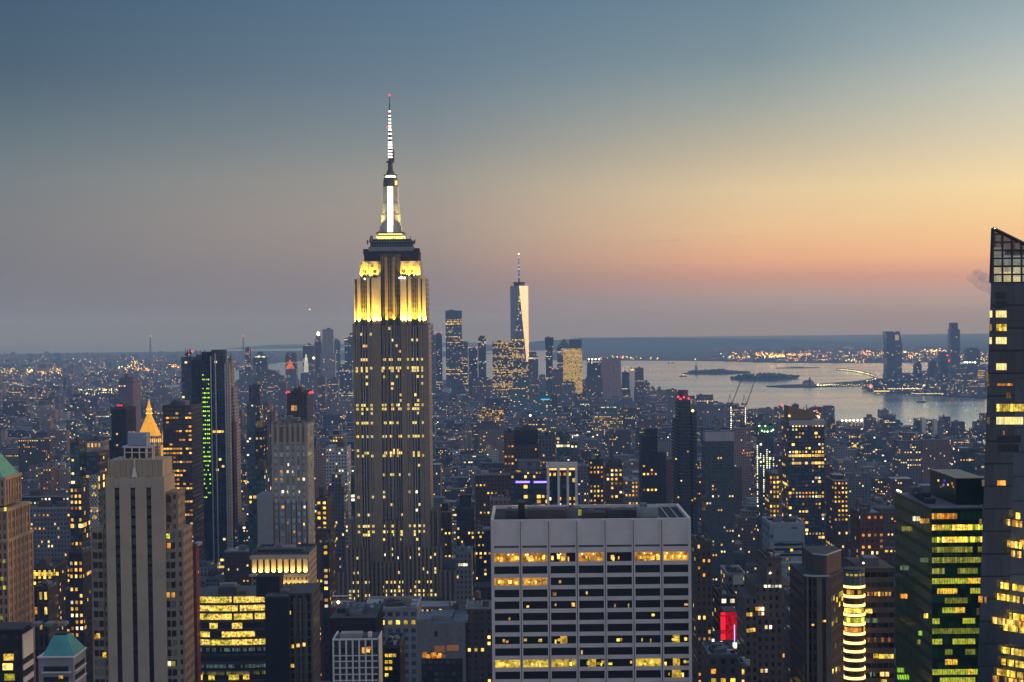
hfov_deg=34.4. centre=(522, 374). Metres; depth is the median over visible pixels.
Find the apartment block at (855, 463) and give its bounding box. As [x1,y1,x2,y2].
[827,457,856,467]
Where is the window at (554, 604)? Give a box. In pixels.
[551,601,575,608]
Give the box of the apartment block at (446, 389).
[443,386,450,392]
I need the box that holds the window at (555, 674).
[552,671,575,678]
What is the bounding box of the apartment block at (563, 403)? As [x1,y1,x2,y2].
[558,400,574,412]
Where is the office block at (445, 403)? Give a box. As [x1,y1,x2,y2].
[442,400,448,407]
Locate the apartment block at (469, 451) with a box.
[458,444,473,457]
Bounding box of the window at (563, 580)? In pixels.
[551,577,575,584]
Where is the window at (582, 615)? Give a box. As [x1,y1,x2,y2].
[579,612,603,619]
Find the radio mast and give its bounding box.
[149,335,151,359]
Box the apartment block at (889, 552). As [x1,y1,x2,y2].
[884,540,894,579]
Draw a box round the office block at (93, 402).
[76,396,99,413]
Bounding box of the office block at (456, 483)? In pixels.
[447,477,458,487]
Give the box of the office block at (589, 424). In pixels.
[586,414,595,437]
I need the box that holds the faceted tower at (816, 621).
[790,546,843,681]
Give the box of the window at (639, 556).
[635,552,659,560]
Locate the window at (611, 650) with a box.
[608,647,631,654]
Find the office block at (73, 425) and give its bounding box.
[66,417,79,436]
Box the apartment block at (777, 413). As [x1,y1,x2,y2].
[772,405,783,425]
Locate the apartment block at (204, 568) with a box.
[199,560,223,575]
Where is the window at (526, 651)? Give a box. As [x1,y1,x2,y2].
[523,648,547,655]
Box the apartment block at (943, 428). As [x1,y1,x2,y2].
[937,419,950,435]
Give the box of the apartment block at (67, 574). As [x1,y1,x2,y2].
[66,556,68,586]
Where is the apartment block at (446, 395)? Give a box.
[434,392,449,401]
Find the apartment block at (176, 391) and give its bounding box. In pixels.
[173,386,179,394]
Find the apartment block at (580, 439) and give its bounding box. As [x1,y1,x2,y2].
[570,436,595,447]
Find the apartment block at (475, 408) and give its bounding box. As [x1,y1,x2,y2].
[456,403,478,411]
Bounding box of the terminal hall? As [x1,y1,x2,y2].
[803,377,818,384]
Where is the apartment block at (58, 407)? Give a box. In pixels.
[52,403,61,414]
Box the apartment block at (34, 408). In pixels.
[30,403,54,419]
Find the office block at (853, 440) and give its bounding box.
[849,434,857,448]
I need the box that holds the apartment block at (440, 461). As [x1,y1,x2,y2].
[433,459,444,466]
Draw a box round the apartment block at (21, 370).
[18,366,25,378]
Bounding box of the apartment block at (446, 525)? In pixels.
[439,496,452,557]
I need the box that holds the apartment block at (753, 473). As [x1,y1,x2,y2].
[751,465,756,476]
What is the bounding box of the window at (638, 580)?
[635,576,659,583]
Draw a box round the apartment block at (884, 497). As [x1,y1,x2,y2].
[882,493,886,500]
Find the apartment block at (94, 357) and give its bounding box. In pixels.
[91,354,99,359]
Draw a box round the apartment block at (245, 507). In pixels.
[242,502,248,520]
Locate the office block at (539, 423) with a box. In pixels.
[528,415,545,431]
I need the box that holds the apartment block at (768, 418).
[763,414,771,421]
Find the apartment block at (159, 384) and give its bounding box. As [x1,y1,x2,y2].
[153,381,166,387]
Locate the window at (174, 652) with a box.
[172,650,176,655]
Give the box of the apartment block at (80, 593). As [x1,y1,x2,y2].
[69,545,92,681]
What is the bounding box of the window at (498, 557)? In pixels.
[494,553,518,561]
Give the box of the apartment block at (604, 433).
[601,428,613,444]
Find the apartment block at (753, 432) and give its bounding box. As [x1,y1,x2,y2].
[748,425,755,436]
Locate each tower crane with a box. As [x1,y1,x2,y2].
[727,381,740,428]
[741,379,755,423]
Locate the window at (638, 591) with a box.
[635,588,659,595]
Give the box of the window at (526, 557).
[522,553,546,561]
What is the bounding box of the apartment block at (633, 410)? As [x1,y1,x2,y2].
[619,405,640,419]
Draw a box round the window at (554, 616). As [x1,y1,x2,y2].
[551,612,575,619]
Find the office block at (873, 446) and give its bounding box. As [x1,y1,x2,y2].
[861,432,885,464]
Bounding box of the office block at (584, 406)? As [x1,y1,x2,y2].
[580,399,588,410]
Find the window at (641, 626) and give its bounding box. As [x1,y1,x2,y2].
[636,623,659,630]
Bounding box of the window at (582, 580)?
[579,577,603,584]
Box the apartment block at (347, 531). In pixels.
[345,516,352,546]
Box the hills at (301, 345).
[228,342,477,348]
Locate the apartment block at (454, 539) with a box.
[453,531,456,547]
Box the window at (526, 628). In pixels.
[523,624,547,631]
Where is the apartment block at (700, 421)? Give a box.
[697,415,703,426]
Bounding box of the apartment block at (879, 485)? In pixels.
[871,472,889,495]
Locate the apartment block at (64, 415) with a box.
[59,410,69,419]
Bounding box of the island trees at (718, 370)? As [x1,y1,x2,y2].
[688,368,749,372]
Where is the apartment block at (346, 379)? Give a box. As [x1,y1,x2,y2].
[340,363,352,396]
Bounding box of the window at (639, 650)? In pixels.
[636,647,660,653]
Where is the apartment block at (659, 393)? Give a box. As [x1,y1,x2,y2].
[656,386,661,400]
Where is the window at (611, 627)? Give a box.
[608,624,631,630]
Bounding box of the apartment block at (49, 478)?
[40,461,58,493]
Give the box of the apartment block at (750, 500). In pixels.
[744,496,756,508]
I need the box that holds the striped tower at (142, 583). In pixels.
[91,431,194,681]
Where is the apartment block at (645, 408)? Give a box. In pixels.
[638,405,650,410]
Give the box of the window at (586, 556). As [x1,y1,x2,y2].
[579,552,603,560]
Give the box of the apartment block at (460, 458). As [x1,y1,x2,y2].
[454,456,463,463]
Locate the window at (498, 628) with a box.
[495,625,519,632]
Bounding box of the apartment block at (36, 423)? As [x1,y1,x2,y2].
[32,416,39,429]
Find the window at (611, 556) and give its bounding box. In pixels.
[607,552,631,560]
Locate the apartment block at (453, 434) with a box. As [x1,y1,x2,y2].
[449,431,457,437]
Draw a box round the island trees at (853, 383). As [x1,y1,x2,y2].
[835,380,874,384]
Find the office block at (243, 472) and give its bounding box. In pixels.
[241,462,246,483]
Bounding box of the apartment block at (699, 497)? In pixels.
[697,474,701,522]
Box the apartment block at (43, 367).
[38,363,48,375]
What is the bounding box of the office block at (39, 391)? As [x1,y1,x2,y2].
[36,387,45,396]
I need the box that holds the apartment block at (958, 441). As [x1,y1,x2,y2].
[950,436,968,446]
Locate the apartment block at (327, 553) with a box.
[322,533,332,680]
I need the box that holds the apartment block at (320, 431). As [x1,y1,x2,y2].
[317,428,322,434]
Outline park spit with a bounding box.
[766,378,882,386]
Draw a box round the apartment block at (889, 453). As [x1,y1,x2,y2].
[886,447,892,461]
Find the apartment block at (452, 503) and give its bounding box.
[445,499,456,519]
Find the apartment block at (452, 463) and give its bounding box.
[450,460,462,467]
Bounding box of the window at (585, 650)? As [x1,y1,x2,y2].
[580,647,603,654]
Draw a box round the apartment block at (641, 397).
[635,395,645,400]
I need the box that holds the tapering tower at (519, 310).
[510,257,528,361]
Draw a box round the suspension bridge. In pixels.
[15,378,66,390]
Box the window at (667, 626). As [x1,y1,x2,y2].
[664,623,688,630]
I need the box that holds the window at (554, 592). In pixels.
[551,589,575,596]
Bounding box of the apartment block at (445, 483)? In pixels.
[442,478,451,487]
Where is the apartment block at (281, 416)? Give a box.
[277,412,286,419]
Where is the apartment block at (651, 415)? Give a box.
[648,413,656,418]
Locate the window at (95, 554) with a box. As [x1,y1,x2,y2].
[93,552,97,558]
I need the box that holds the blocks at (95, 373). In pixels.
[0,351,281,389]
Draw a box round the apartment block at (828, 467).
[824,454,832,512]
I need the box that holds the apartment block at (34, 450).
[18,436,54,482]
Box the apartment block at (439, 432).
[435,429,448,437]
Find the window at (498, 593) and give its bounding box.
[494,590,518,596]
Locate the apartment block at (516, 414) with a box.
[513,408,521,423]
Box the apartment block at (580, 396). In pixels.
[575,393,585,405]
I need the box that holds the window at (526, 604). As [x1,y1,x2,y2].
[523,601,547,608]
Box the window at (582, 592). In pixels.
[579,589,603,596]
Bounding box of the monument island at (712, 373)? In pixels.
[682,370,743,373]
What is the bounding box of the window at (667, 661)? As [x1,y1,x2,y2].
[664,658,688,665]
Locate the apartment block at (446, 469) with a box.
[441,463,451,475]
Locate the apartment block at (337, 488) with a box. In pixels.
[328,468,347,598]
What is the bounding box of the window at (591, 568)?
[579,565,603,572]
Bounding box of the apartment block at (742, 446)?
[731,422,750,508]
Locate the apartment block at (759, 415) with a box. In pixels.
[754,411,768,420]
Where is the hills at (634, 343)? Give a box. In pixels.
[476,338,986,350]
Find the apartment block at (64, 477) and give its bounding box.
[36,464,70,487]
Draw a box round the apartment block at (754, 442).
[753,437,755,449]
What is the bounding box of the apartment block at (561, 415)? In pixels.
[556,411,567,417]
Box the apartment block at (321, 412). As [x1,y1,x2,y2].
[319,410,327,418]
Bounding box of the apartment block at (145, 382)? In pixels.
[138,378,150,385]
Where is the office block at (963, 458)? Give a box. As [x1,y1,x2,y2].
[953,442,984,473]
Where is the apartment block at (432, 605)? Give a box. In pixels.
[421,600,449,610]
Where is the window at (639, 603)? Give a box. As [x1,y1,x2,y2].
[636,600,659,607]
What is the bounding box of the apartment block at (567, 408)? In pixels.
[563,404,570,412]
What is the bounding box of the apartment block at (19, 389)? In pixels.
[14,385,29,392]
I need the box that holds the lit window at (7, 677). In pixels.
[4,674,14,680]
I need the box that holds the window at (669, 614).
[664,611,687,618]
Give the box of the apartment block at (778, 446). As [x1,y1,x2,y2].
[774,438,781,454]
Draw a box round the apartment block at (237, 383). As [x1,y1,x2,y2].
[235,379,238,388]
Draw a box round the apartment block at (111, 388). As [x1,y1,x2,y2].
[103,385,117,392]
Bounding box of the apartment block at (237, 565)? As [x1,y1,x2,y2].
[224,544,249,584]
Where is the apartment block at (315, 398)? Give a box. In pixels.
[313,393,317,403]
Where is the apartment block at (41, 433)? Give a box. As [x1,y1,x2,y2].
[37,429,48,437]
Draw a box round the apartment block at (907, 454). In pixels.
[893,429,920,485]
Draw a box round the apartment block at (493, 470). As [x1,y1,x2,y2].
[482,465,498,472]
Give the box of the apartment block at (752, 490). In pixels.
[751,484,754,496]
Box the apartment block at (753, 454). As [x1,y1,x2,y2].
[751,447,755,465]
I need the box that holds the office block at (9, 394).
[7,390,21,398]
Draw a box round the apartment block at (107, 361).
[104,358,113,363]
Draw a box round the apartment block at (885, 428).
[880,422,891,437]
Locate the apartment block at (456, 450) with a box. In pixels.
[446,446,459,454]
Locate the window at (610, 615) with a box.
[607,612,631,619]
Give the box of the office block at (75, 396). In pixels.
[70,392,87,410]
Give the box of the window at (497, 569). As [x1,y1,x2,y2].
[494,566,518,573]
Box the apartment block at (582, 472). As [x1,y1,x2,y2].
[577,458,587,504]
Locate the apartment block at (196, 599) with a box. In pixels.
[193,541,201,681]
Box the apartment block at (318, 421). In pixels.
[315,413,322,427]
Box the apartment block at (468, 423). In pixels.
[460,421,471,430]
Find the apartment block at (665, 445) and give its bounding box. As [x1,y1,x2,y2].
[657,438,671,457]
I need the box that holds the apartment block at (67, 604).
[65,586,69,632]
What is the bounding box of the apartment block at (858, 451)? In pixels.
[856,442,860,458]
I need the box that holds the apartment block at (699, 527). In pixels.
[697,523,701,532]
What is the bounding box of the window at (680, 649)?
[664,646,688,653]
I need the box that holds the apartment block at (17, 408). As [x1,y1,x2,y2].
[2,399,27,418]
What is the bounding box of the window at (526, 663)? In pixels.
[523,660,547,666]
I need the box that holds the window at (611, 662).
[608,659,632,665]
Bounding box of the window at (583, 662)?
[580,659,603,666]
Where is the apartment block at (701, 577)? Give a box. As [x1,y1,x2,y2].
[691,533,711,681]
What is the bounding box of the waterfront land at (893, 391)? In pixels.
[869,375,986,397]
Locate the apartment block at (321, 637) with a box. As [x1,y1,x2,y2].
[320,591,323,680]
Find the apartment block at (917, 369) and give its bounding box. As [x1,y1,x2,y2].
[913,362,921,379]
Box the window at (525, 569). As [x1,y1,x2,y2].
[522,566,546,573]
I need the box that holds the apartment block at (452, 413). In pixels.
[447,409,470,418]
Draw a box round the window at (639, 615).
[636,612,659,618]
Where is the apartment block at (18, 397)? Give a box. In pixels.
[7,394,29,407]
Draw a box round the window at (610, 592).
[607,588,631,595]
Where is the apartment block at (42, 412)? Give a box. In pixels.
[36,408,58,421]
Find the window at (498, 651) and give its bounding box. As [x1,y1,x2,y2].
[495,648,519,655]
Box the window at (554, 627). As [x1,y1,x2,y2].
[551,624,575,631]
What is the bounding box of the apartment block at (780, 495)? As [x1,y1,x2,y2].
[779,485,781,515]
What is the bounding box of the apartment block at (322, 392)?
[318,375,326,408]
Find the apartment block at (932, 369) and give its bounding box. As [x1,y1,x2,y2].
[928,360,936,379]
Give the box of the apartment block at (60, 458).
[54,454,63,461]
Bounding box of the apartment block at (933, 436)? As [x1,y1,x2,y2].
[930,434,951,445]
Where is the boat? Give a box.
[781,367,818,367]
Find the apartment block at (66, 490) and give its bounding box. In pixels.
[59,486,69,493]
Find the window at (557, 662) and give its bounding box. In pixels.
[552,659,575,666]
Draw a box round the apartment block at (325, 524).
[315,485,336,600]
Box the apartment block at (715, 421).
[712,416,719,426]
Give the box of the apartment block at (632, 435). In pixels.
[630,429,634,441]
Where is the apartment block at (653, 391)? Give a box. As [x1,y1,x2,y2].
[650,386,656,396]
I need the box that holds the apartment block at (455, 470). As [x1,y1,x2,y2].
[452,463,460,475]
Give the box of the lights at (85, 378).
[4,356,175,393]
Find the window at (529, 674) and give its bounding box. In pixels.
[523,671,547,678]
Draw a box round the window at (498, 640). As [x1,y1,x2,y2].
[495,636,519,643]
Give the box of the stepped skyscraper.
[337,94,455,601]
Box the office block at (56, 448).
[54,446,64,453]
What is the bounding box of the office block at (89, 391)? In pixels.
[79,387,96,394]
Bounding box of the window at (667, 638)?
[664,635,688,641]
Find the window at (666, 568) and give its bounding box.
[663,564,687,571]
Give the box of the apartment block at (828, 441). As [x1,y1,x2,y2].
[824,437,844,459]
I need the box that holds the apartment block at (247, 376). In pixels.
[239,367,255,408]
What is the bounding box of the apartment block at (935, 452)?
[917,433,950,483]
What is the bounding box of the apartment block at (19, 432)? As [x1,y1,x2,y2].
[4,427,29,437]
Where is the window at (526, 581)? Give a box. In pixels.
[522,578,546,584]
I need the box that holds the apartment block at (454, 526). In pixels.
[452,520,456,533]
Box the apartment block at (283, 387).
[279,380,287,413]
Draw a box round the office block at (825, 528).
[825,513,825,544]
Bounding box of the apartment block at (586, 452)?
[581,447,599,463]
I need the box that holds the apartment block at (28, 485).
[22,479,39,493]
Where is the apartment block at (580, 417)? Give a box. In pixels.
[578,410,586,423]
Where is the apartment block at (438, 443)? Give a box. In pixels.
[436,439,455,446]
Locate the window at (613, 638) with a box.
[608,635,631,642]
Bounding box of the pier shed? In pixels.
[836,419,862,426]
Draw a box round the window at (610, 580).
[607,577,631,584]
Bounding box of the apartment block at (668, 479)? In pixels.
[639,458,671,503]
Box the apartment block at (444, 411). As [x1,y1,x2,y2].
[440,407,456,417]
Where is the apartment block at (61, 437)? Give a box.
[47,429,69,453]
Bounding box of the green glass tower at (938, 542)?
[895,468,983,681]
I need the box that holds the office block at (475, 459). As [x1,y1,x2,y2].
[464,452,486,467]
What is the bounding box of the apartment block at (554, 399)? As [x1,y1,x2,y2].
[551,391,557,406]
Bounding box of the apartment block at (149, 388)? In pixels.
[141,385,153,390]
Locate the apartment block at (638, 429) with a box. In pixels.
[635,425,642,450]
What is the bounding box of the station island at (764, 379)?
[733,377,797,380]
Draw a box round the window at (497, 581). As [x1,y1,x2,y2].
[494,578,518,585]
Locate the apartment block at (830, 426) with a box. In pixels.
[827,416,834,437]
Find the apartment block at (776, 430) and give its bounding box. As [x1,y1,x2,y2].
[774,423,781,437]
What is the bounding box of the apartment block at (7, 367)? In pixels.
[3,364,12,372]
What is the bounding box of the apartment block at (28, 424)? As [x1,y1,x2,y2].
[12,422,31,426]
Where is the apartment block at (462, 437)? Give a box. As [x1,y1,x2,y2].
[458,428,466,447]
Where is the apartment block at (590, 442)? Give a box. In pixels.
[580,437,601,454]
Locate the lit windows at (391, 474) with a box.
[349,333,435,599]
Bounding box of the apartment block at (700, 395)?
[696,393,712,398]
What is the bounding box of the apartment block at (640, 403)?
[637,399,645,405]
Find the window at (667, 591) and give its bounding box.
[664,588,687,595]
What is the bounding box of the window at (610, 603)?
[607,600,631,607]
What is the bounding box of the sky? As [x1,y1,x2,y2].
[0,0,1023,343]
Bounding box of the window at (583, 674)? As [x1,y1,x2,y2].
[580,671,604,677]
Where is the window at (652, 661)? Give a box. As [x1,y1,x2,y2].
[636,658,660,665]
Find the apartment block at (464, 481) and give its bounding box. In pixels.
[442,474,470,491]
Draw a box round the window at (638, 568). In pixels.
[635,565,659,572]
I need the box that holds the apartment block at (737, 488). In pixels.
[734,465,741,514]
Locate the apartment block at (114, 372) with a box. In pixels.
[110,368,120,379]
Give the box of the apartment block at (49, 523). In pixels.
[30,500,70,565]
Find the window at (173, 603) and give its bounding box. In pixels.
[171,601,175,606]
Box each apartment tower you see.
[118,374,140,431]
[181,349,232,570]
[231,416,237,547]
[245,347,251,368]
[246,383,262,495]
[320,328,335,393]
[478,336,485,376]
[545,336,553,392]
[672,390,696,532]
[701,425,733,629]
[756,420,773,557]
[765,466,779,515]
[781,404,824,545]
[823,405,834,433]
[913,417,925,433]
[926,419,936,433]
[948,323,959,383]
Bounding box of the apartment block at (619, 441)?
[608,428,630,457]
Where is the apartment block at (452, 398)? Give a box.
[449,392,456,403]
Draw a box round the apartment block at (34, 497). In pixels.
[20,490,69,504]
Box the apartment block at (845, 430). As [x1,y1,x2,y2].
[842,426,850,434]
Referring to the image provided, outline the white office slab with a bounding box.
[491,500,691,681]
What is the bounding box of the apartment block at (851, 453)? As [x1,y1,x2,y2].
[847,449,855,458]
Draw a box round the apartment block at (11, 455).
[2,446,18,465]
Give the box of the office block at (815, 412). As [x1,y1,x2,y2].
[811,405,820,418]
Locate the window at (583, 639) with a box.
[579,636,603,642]
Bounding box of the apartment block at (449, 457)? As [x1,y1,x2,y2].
[445,449,453,466]
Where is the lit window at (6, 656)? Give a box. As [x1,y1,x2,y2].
[3,654,13,660]
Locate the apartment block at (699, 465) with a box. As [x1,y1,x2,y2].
[697,457,701,475]
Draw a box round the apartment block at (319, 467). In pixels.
[314,449,325,499]
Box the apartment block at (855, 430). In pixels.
[849,425,859,440]
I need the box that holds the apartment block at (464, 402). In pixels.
[458,400,471,404]
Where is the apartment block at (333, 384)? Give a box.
[327,377,339,413]
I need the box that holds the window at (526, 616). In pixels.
[523,613,547,620]
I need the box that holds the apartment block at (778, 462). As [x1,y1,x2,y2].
[774,452,781,484]
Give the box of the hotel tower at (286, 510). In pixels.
[257,415,314,545]
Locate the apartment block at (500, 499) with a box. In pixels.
[490,489,510,599]
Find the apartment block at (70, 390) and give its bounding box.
[68,385,73,399]
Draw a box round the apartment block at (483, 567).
[475,520,490,581]
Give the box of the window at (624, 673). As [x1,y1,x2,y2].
[608,670,632,677]
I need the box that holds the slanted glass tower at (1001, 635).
[977,227,1023,681]
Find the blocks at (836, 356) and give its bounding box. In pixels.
[710,346,988,361]
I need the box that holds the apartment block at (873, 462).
[867,459,881,465]
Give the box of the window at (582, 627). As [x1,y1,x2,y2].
[579,624,603,631]
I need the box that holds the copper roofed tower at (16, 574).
[0,453,35,681]
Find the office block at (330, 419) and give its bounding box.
[323,413,345,436]
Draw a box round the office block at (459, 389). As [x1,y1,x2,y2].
[454,384,464,397]
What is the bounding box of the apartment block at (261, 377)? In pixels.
[257,369,279,402]
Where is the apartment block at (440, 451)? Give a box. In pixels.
[435,447,446,458]
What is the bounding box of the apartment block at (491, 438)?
[478,425,506,460]
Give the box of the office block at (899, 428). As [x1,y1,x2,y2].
[892,425,907,430]
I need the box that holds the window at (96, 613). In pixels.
[94,611,98,616]
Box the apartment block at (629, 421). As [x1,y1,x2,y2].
[614,411,635,429]
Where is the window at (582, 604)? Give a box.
[579,600,603,607]
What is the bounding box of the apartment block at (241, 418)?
[239,408,243,429]
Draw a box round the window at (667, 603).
[664,600,687,606]
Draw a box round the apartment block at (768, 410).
[754,407,771,414]
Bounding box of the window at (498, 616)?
[495,613,519,620]
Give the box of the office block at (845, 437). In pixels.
[838,433,848,441]
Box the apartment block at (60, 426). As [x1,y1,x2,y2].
[54,421,65,429]
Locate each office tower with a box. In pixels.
[69,477,90,549]
[70,436,108,490]
[87,435,109,451]
[89,473,104,651]
[109,402,135,459]
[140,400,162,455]
[162,399,204,560]
[228,353,241,523]
[248,459,270,584]
[253,352,268,383]
[255,421,267,464]
[256,573,320,681]
[263,400,276,465]
[285,351,297,374]
[286,360,297,391]
[286,386,312,419]
[300,355,318,392]
[303,343,314,372]
[314,332,321,376]
[334,338,340,378]
[344,333,352,363]
[429,322,435,387]
[435,332,442,387]
[445,309,468,392]
[468,347,477,395]
[472,377,491,404]
[479,404,503,428]
[492,340,523,396]
[504,427,514,472]
[507,377,529,416]
[510,459,546,504]
[513,360,528,402]
[514,424,537,468]
[528,352,537,399]
[532,392,550,422]
[536,430,554,468]
[539,374,544,392]
[546,455,577,504]
[552,368,562,401]
[555,430,569,459]
[557,339,568,369]
[562,380,574,401]
[563,340,582,393]
[570,435,577,463]
[586,358,600,376]
[586,376,602,404]
[588,452,603,504]
[593,412,622,441]
[599,396,632,411]
[600,357,620,397]
[604,456,622,503]
[621,370,629,396]
[630,367,633,400]
[634,367,643,399]
[639,427,666,503]
[643,380,649,404]
[667,388,676,423]
[690,397,729,427]
[737,548,789,681]
[762,514,804,581]
[842,555,894,681]
[880,414,899,427]
[883,331,901,385]
[937,352,949,382]
[963,348,979,367]
[972,427,985,442]
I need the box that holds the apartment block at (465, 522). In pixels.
[456,485,475,599]
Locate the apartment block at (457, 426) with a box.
[454,420,475,439]
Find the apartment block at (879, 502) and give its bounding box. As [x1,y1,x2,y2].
[867,496,885,505]
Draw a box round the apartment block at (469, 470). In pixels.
[458,464,480,490]
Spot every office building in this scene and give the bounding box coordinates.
[0,621,68,681]
[34,556,66,630]
[34,579,58,681]
[200,582,265,681]
[249,543,316,585]
[326,440,350,516]
[329,429,346,443]
[330,595,351,616]
[330,600,383,681]
[332,630,382,681]
[366,596,421,681]
[383,633,404,681]
[417,610,468,681]
[455,542,472,606]
[623,475,637,503]
[701,641,737,681]
[712,583,736,630]
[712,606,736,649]
[720,563,745,593]
[724,416,739,427]
[737,655,749,681]
[740,413,755,427]
[784,587,789,681]
[826,473,847,601]
[897,374,915,390]
[914,380,939,392]
[953,364,973,383]
[964,362,984,391]
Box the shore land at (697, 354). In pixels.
[544,333,988,362]
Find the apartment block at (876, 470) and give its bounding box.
[860,462,887,476]
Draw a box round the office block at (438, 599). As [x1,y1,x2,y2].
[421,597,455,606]
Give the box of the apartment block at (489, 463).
[481,457,503,472]
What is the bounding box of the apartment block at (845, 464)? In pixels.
[833,457,853,472]
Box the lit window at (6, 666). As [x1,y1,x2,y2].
[3,663,12,669]
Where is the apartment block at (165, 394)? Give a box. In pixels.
[153,387,173,401]
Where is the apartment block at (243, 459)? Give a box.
[241,455,246,461]
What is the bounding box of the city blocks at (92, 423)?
[0,379,985,681]
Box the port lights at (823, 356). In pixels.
[599,348,983,360]
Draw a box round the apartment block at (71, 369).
[68,365,74,378]
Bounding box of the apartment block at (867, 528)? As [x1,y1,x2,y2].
[850,497,883,560]
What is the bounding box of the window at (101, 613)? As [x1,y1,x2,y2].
[99,611,103,616]
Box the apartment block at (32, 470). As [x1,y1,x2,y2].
[28,463,64,478]
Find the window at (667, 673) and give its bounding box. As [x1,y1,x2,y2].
[664,670,688,677]
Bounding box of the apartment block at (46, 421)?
[40,414,53,429]
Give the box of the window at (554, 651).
[551,648,575,654]
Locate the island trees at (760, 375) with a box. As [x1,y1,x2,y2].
[730,372,799,379]
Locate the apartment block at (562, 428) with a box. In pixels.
[556,425,566,432]
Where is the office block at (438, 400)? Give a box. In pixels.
[433,394,447,410]
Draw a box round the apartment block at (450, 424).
[446,418,454,429]
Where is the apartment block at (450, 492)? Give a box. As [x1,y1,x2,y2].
[442,484,464,499]
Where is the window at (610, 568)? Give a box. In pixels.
[607,565,631,572]
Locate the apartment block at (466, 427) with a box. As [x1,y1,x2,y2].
[462,422,471,447]
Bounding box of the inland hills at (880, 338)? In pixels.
[786,335,988,340]
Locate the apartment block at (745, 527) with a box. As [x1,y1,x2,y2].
[734,505,756,562]
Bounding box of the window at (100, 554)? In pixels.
[98,552,102,558]
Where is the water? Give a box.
[0,338,987,430]
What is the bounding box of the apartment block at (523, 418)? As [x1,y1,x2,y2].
[519,412,527,426]
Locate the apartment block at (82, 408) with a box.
[78,402,87,415]
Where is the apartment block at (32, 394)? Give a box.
[27,391,36,402]
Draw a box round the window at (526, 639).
[523,636,547,643]
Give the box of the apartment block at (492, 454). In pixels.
[487,447,497,460]
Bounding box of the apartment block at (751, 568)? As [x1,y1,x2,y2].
[745,558,757,573]
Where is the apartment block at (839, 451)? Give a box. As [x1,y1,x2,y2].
[830,440,846,462]
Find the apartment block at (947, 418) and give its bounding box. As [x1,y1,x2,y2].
[939,415,950,425]
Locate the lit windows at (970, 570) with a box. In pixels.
[932,568,980,681]
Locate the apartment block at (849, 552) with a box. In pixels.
[822,545,850,565]
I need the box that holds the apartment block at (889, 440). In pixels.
[886,430,902,447]
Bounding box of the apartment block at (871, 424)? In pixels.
[864,414,879,431]
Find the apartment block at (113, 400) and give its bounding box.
[109,394,118,406]
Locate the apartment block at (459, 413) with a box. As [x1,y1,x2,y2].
[455,404,463,422]
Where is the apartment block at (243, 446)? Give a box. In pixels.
[240,437,246,457]
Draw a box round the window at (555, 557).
[550,553,574,561]
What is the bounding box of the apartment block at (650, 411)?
[648,408,663,414]
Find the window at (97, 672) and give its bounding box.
[95,669,99,675]
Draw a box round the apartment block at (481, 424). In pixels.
[473,419,499,452]
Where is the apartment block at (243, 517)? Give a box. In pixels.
[242,511,245,522]
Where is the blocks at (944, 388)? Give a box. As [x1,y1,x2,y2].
[862,364,987,395]
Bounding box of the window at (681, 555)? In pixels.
[663,551,687,560]
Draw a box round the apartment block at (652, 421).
[637,416,661,435]
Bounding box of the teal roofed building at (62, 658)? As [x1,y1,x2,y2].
[37,631,86,681]
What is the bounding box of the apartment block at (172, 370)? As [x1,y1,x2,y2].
[168,367,176,374]
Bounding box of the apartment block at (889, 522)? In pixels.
[870,499,894,541]
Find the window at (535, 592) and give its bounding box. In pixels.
[523,589,547,596]
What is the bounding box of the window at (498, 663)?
[495,660,519,667]
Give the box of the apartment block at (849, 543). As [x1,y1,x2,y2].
[848,534,850,548]
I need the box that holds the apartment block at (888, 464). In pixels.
[884,462,891,474]
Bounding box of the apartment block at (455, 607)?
[444,603,465,610]
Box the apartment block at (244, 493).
[241,484,246,503]
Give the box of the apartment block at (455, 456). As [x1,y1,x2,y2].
[441,454,467,458]
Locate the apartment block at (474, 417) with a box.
[471,412,477,422]
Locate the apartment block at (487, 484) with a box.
[475,470,509,525]
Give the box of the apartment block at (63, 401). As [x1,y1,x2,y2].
[58,399,69,407]
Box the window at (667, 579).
[664,576,687,583]
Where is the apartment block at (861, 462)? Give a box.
[852,458,866,468]
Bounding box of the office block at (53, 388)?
[49,384,60,393]
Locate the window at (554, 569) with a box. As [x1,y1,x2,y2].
[551,566,574,572]
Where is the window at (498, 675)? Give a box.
[495,672,519,678]
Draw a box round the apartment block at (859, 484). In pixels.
[841,467,870,530]
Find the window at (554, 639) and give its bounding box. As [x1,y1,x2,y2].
[551,636,575,643]
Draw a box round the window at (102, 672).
[100,669,104,675]
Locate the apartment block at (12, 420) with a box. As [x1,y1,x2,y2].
[8,417,17,424]
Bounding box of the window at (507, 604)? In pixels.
[495,601,519,608]
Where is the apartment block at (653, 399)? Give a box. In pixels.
[650,397,660,401]
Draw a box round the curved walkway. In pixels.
[819,368,877,387]
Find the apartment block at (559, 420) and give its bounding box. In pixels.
[556,418,567,422]
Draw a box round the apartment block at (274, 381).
[266,374,284,409]
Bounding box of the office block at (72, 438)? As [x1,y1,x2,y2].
[70,432,74,442]
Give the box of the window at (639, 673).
[636,670,660,677]
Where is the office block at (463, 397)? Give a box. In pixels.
[459,394,471,400]
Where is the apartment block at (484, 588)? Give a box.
[476,581,490,599]
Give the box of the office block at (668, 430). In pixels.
[662,425,671,438]
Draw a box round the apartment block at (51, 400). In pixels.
[41,395,55,404]
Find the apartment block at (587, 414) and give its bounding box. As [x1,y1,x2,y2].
[582,409,594,426]
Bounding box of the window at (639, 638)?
[636,635,660,642]
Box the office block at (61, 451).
[55,447,69,459]
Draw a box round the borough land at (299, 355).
[2,350,491,390]
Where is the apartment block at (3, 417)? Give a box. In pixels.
[0,414,8,422]
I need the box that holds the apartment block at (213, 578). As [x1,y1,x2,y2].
[206,569,224,586]
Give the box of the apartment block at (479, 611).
[466,590,492,681]
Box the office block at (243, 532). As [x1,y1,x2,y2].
[238,521,248,545]

